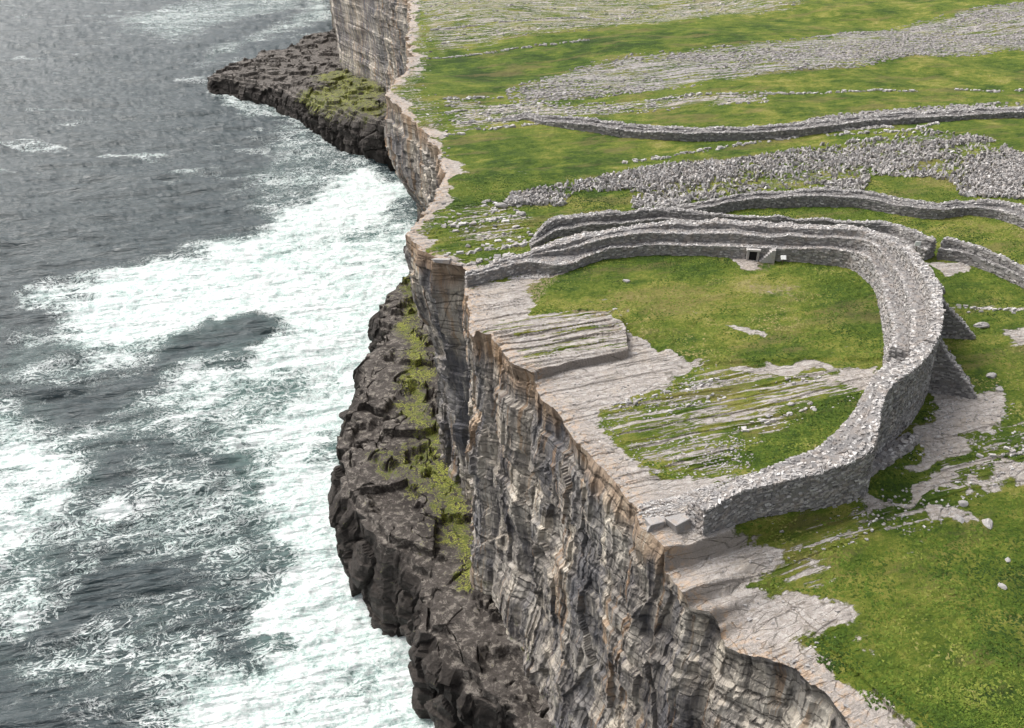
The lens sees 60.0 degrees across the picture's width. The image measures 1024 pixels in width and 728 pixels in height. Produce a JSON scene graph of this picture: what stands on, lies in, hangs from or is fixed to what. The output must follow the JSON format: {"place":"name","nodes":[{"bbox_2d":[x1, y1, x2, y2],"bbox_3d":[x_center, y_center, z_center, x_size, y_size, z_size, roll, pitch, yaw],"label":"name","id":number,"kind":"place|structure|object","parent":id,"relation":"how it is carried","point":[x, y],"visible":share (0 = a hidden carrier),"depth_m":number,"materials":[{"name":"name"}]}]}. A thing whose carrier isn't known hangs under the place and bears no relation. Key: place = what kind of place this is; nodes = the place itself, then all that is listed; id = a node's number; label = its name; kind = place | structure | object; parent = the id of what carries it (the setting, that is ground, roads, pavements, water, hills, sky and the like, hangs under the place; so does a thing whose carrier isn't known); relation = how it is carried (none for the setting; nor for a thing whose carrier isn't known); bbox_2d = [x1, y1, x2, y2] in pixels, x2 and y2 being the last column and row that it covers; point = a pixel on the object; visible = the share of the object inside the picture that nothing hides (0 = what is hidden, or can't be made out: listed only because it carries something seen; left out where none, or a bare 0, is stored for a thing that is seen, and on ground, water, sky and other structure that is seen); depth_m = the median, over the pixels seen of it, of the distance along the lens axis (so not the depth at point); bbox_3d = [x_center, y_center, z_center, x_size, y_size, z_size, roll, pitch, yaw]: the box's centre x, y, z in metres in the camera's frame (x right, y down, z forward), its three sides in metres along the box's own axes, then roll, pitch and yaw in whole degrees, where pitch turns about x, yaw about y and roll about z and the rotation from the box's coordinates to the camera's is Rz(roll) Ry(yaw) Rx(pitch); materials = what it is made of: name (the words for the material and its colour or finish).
{"place":"outdoors","nodes":[
{"label":"outdoors","id":0,"kind":"place"},
{"bbox_2d":[0,0,444,727],"bbox_3d":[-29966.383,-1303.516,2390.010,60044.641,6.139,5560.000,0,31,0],"label":"sea","id":1,"kind":"structure","parent":0,"point":[198,282],"depth_m":216.89,"materials":[{"name":"grey liquid"}]},
{"bbox_2d":[207,27,394,170],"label":"rock shelf","id":2,"kind":"object","parent":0,"point":[310,83],"visible":0.75,"depth_m":408.79,"materials":[{"name":"grey stone"}]},
{"bbox_2d":[328,273,550,727],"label":"rock shelf","id":3,"kind":"object","parent":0,"point":[400,514],"visible":0.68,"depth_m":145.05,"materials":[{"name":"grey stone"}]},
{"bbox_2d":[330,0,849,727],"bbox_3d":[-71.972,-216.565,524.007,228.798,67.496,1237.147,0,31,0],"label":"cliff","id":4,"kind":"structure","parent":0,"point":[606,624],"depth_m":101.73,"materials":[{"name":"grey stone"}]},
{"bbox_2d":[431,258,452,263],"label":"rock slab","id":5,"kind":"object","parent":4,"relation":"on","point":[443,260],"visible":1,"depth_m":124.16,"materials":[{"name":"grey stone"}]},
{"bbox_2d":[645,516,664,531],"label":"rock block","id":6,"kind":"object","parent":4,"relation":"on","point":[654,523],"visible":1,"depth_m":76.90,"materials":[{"name":"grey stone"}]},
{"bbox_2d":[664,513,690,532],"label":"rock block","id":7,"kind":"object","parent":4,"relation":"on","point":[677,523],"visible":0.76,"depth_m":76.75,"materials":[{"name":"grey stone"}]},
{"bbox_2d":[385,0,1023,727],"bbox_3d":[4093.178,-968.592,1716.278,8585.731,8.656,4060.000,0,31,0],"label":"ground","id":8,"kind":"structure","parent":0,"point":[701,580],"depth_m":112.52,"materials":[{"name":"green plant"}]},
{"bbox_2d":[495,203,507,207],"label":"boulder","id":9,"kind":"object","parent":8,"relation":"on","point":[500,205],"visible":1,"depth_m":142.64,"materials":[{"name":"stone"}]},
{"bbox_2d":[464,217,945,535],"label":"fort wall","id":10,"kind":"structure","parent":8,"relation":"on","point":[835,468],"depth_m":103.49,"materials":[{"name":"stone"}]},
{"bbox_2d":[749,252,756,260],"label":"doorway","id":11,"kind":"structure","parent":10,"relation":"in","point":[752,255],"depth_m":124.12,"materials":[{"name":"black"}]},
{"bbox_2d":[393,0,1023,726],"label":"limestone rubble","id":12,"kind":"object","parent":8,"relation":"on","point":[671,506],"visible":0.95,"depth_m":120.22,"materials":[{"name":"stone"}]},
{"bbox_2d":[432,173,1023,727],"bbox_3d":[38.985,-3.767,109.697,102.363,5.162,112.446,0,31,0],"label":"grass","id":13,"kind":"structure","parent":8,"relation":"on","point":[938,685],"depth_m":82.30,"materials":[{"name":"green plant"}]},
{"bbox_2d":[973,322,989,327],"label":"boulder","id":14,"kind":"object","parent":13,"relation":"on","point":[982,325],"visible":1,"depth_m":108.30,"materials":[{"name":"stone"}]},
{"bbox_2d":[998,582,1006,589],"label":"boulder","id":15,"kind":"object","parent":13,"relation":"on","point":[1002,586],"visible":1,"depth_m":73.73,"materials":[{"name":"stone"}]},
{"bbox_2d":[529,206,936,260],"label":"dry stone wall","id":16,"kind":"structure","parent":8,"relation":"on","point":[551,228],"depth_m":132.90,"materials":[{"name":"grey stone"}]},
{"bbox_2d":[915,241,920,248],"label":"information sign","id":17,"kind":"object","parent":16,"relation":"on","point":[917,243],"visible":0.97,"depth_m":124.96,"materials":[{"name":"white paint"}]},
{"bbox_2d":[492,105,1023,141],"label":"dry stone wall","id":18,"kind":"structure","parent":8,"relation":"on","point":[620,129],"depth_m":177.94,"materials":[{"name":"grey stone"}]},
{"bbox_2d":[505,2,1023,122],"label":"scree","id":19,"kind":"structure","parent":8,"relation":"on","point":[536,96],"depth_m":237.99,"materials":[{"name":"stone"}]},
{"bbox_2d":[509,128,1023,200],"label":"upright stones","id":20,"kind":"object","parent":8,"relation":"on","point":[1007,181],"visible":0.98,"depth_m":156.89,"materials":[{"name":"grey stone"}]},
{"bbox_2d":[670,187,1023,228],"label":"dry stone wall","id":21,"kind":"structure","parent":8,"relation":"on","point":[999,209],"depth_m":140.88,"materials":[{"name":"grey stone"}]},
{"bbox_2d":[871,432,921,476],"bbox_3d":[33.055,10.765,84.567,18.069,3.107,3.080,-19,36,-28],"label":"stone buttress","id":22,"kind":"structure","parent":8,"relation":"on","point":[899,447],"depth_m":86.47,"materials":[{"name":"grey stone"}]},
{"bbox_2d":[928,334,976,398],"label":"stone buttress","id":23,"kind":"structure","parent":8,"relation":"on","point":[949,376],"depth_m":94.38,"materials":[{"name":"grey stone"}]},
{"bbox_2d":[941,297,975,339],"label":"stone buttress","id":24,"kind":"structure","parent":8,"relation":"on","point":[954,325],"depth_m":105.28,"materials":[{"name":"grey stone"}]},
{"bbox_2d":[954,514,964,522],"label":"boulder","id":25,"kind":"object","parent":8,"relation":"on","point":[960,519],"visible":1,"depth_m":80.03,"materials":[{"name":"stone"}]},
{"bbox_2d":[958,500,968,506],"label":"boulder","id":26,"kind":"object","parent":8,"relation":"on","point":[963,503],"visible":1,"depth_m":81.47,"materials":[{"name":"stone"}]},
{"bbox_2d":[936,236,1023,288],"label":"dry stone wall","id":27,"kind":"structure","parent":8,"relation":"on","point":[1000,265],"depth_m":122.62,"materials":[{"name":"grey stone"}]},
{"bbox_2d":[982,518,992,528],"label":"boulder","id":28,"kind":"object","parent":8,"relation":"on","point":[987,523],"visible":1,"depth_m":79.59,"materials":[{"name":"stone"}]},
{"bbox_2d":[986,372,996,378],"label":"boulder","id":29,"kind":"object","parent":8,"relation":"on","point":[992,375],"visible":1,"depth_m":98.34,"materials":[{"name":"stone"}]}
]}

